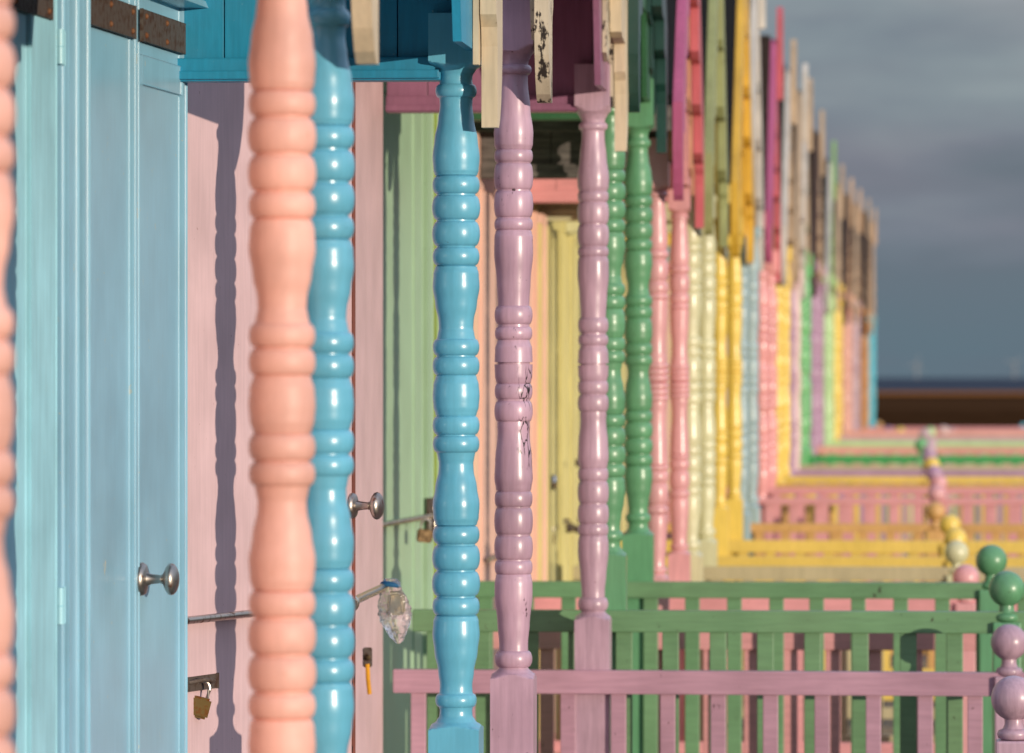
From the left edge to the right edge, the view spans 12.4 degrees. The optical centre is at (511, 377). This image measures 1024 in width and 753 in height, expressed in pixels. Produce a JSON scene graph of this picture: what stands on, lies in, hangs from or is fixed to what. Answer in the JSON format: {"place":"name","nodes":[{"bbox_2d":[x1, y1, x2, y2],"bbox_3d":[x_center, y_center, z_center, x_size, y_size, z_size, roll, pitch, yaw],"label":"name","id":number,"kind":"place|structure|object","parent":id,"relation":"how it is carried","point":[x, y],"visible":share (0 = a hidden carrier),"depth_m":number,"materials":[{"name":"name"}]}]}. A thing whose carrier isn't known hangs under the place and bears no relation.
{"place":"outdoors","nodes":[
{"label":"outdoors","id":0,"kind":"place"},
{"bbox_2d":[760,0,1023,377],"label":"sky","id":1,"kind":"structure","parent":0,"point":[922,101],"materials":[{"name":"grey"}]},
{"bbox_2d":[847,411,1023,734],"bbox_3d":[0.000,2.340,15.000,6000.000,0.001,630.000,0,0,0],"label":"beach","id":2,"kind":"structure","parent":0,"point":[951,418],"depth_m":270.94,"materials":[{"name":"brown sand"}]},
{"bbox_2d":[0,0,315,752],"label":"beach hut","id":3,"kind":"object","parent":2,"relation":"on","point":[281,362],"visible":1,"depth_m":6.96,"materials":[{"name":"paint"}]},
{"bbox_2d":[3,0,502,752],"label":"beach hut","id":4,"kind":"object","parent":2,"relation":"on","point":[95,290],"visible":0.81,"depth_m":9.40,"materials":[{"name":"teal paint"}]},
{"bbox_2d":[80,0,187,752],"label":"door","id":5,"kind":"structure","parent":4,"relation":"in","point":[134,99],"depth_m":9.58,"materials":[{"name":"blue paint"}]},
{"bbox_2d":[188,0,1023,752],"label":"beach hut","id":6,"kind":"object","parent":2,"relation":"on","point":[564,56],"visible":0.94,"depth_m":11.38,"materials":[{"name":"purple paint"}]},
{"bbox_2d":[194,682,211,719],"bbox_3d":[-0.692,0.709,10.460,0.055,0.087,0.023,14,-1,-6],"label":"padlock","id":7,"kind":"object","parent":6,"relation":"attached to","point":[202,705],"visible":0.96,"depth_m":10.45,"materials":[{"name":"gold metal"}]},
{"bbox_2d":[188,82,386,752],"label":"door","id":8,"kind":"structure","parent":6,"relation":"in","point":[222,297],"depth_m":10.58,"materials":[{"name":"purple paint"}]},
{"bbox_2d":[365,664,371,693],"bbox_3d":[-0.392,0.822,12.893,0.018,0.083,0.015,0,0,0],"label":"strap","id":9,"kind":"object","parent":6,"relation":"hanging from","point":[368,681],"visible":1,"depth_m":12.89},
{"bbox_2d":[378,578,411,642],"bbox_3d":[-0.298,0.592,12.000,0.087,0.166,0.066,0,0,0],"label":"plastic bag","id":10,"kind":"object","parent":6,"relation":"attached to","point":[394,612],"visible":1,"depth_m":11.98,"materials":[{"name":"white"}]},
{"bbox_2d":[383,0,1023,752],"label":"beach hut","id":11,"kind":"object","parent":2,"relation":"on","point":[633,594],"visible":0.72,"depth_m":15.34,"materials":[{"name":"green paint"}]},
{"bbox_2d":[383,82,436,752],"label":"door","id":12,"kind":"structure","parent":11,"relation":"in","point":[409,309],"depth_m":15.29,"materials":[{"name":"green paint"}]},
{"bbox_2d":[416,518,432,542],"bbox_3d":[-0.279,0.491,15.200,0.050,0.079,0.021,6,-2,-17],"label":"padlock","id":13,"kind":"object","parent":11,"relation":"attached to","point":[425,535],"visible":1,"depth_m":15.19,"materials":[{"name":"gold metal"}]},
{"bbox_2d":[473,0,1016,752],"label":"beach hut","id":14,"kind":"object","parent":2,"relation":"on","point":[677,170],"visible":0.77,"depth_m":16.80,"materials":[{"name":"pink wood"}]},
{"bbox_2d":[480,189,546,668],"bbox_3d":[0.010,0.470,17.939,0.058,2.268,2.698,0,0,5],"label":"door","id":15,"kind":"structure","parent":14,"relation":"in","point":[488,283],"depth_m":17.08,"materials":[{"name":"pink paint"}]},
{"bbox_2d":[533,0,1023,742],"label":"beach hut","id":16,"kind":"object","parent":2,"relation":"on","point":[563,364],"visible":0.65,"depth_m":20.14,"materials":[{"name":"beige paint"}]},
{"bbox_2d":[538,223,579,732],"bbox_3d":[0.253,0.490,20.296,0.161,2.226,2.614,0,0,5],"label":"door","id":17,"kind":"structure","parent":16,"relation":"in","point":[563,304],"depth_m":20.00,"materials":[{"name":"paint"}]},
{"bbox_2d":[558,518,576,532],"bbox_3d":[0.191,0.639,20.050,0.044,0.086,0.937,0,0,12],"label":"chain","id":18,"kind":"object","parent":16,"relation":"attached to","point":[569,524],"visible":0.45,"depth_m":20.30,"materials":[{"name":"metal"}]},
{"bbox_2d":[570,0,1023,734],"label":"beach hut","id":19,"kind":"object","parent":2,"relation":"on","point":[734,548],"visible":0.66,"depth_m":22.56,"materials":[{"name":"paint"}]},
{"bbox_2d":[620,0,1023,701],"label":"beach hut","id":20,"kind":"object","parent":2,"relation":"on","point":[754,528],"visible":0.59,"depth_m":25.55,"materials":[{"name":"grey paint"}]},
{"bbox_2d":[665,7,1023,667],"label":"beach hut","id":21,"kind":"object","parent":2,"relation":"on","point":[768,492],"visible":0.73,"depth_m":27.58,"materials":[{"name":"paint"}]},
{"bbox_2d":[670,39,1023,581],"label":"beach hut","id":22,"kind":"object","parent":2,"relation":"on","point":[787,109],"visible":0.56,"depth_m":30.55,"materials":[{"name":"yellow wood"}]},
{"bbox_2d":[726,64,1023,581],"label":"beach hut","id":23,"kind":"object","parent":2,"relation":"on","point":[799,133],"visible":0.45,"depth_m":33.68,"materials":[{"name":"paint"}]},
{"bbox_2d":[726,110,1023,553],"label":"beach hut","id":24,"kind":"object","parent":2,"relation":"on","point":[816,162],"visible":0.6,"depth_m":40.16,"materials":[{"name":"paint"}]},
{"bbox_2d":[800,78,1023,556],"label":"beach hut","id":25,"kind":"object","parent":2,"relation":"on","point":[808,459],"visible":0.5,"depth_m":35.96,"materials":[{"name":"green paint"}]},
{"bbox_2d":[821,141,1023,556],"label":"beach hut","id":26,"kind":"object","parent":2,"relation":"on","point":[828,187],"visible":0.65,"depth_m":43.90,"materials":[{"name":"green paint"}]},
{"bbox_2d":[833,164,1023,539],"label":"beach hut","id":27,"kind":"object","parent":2,"relation":"on","point":[838,209],"visible":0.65,"depth_m":47.65,"materials":[{"name":"yellow wood"}]},
{"bbox_2d":[841,178,1023,508],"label":"beach hut","id":28,"kind":"object","parent":2,"relation":"on","point":[847,295],"visible":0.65,"depth_m":52.80,"materials":[{"name":"paint"}]},
{"bbox_2d":[848,189,1023,513],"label":"beach hut","id":29,"kind":"object","parent":2,"relation":"on","point":[855,230],"visible":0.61,"depth_m":58.21,"materials":[{"name":"grey paint"}]},
{"bbox_2d":[859,199,1023,429],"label":"beach hut","id":30,"kind":"object","parent":2,"relation":"on","point":[864,340],"visible":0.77,"depth_m":65.40,"materials":[{"name":"orange paint"}]},
{"bbox_2d":[860,209,1023,464],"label":"beach hut","id":31,"kind":"object","parent":2,"relation":"on","point":[871,241],"visible":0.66,"depth_m":72.06,"materials":[{"name":"beige paint"}]},
{"bbox_2d":[860,378,1023,391],"bbox_3d":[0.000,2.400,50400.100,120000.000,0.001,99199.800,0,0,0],"label":"sea","id":32,"kind":"structure","parent":0,"point":[949,384],"depth_m":1450.90,"materials":[{"name":"liquid"}]},
{"bbox_2d":[907,356,923,377],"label":"wind turbine","id":33,"kind":"object","parent":32,"relation":"on","point":[917,365],"visible":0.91,"depth_m":21988.60,"materials":[{"name":"white metal"}]},
{"bbox_2d":[1005,358,1020,377],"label":"wind turbine","id":34,"kind":"object","parent":32,"relation":"on","point":[1014,375],"visible":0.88,"depth_m":21988.66,"materials":[{"name":"white metal"}]},
{"bbox_2d":[860,392,1023,394],"bbox_3d":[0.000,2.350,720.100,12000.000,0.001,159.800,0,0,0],"label":"sand bar","id":35,"kind":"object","parent":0,"point":[949,393],"depth_m":702.15,"materials":[{"name":"brown sand"}]},
{"bbox_2d":[875,395,1023,410],"bbox_3d":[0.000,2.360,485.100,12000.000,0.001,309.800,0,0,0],"label":"mudflat","id":36,"kind":"structure","parent":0,"point":[949,402],"depth_m":440.72,"materials":[{"name":"brown soil"}]}
]}

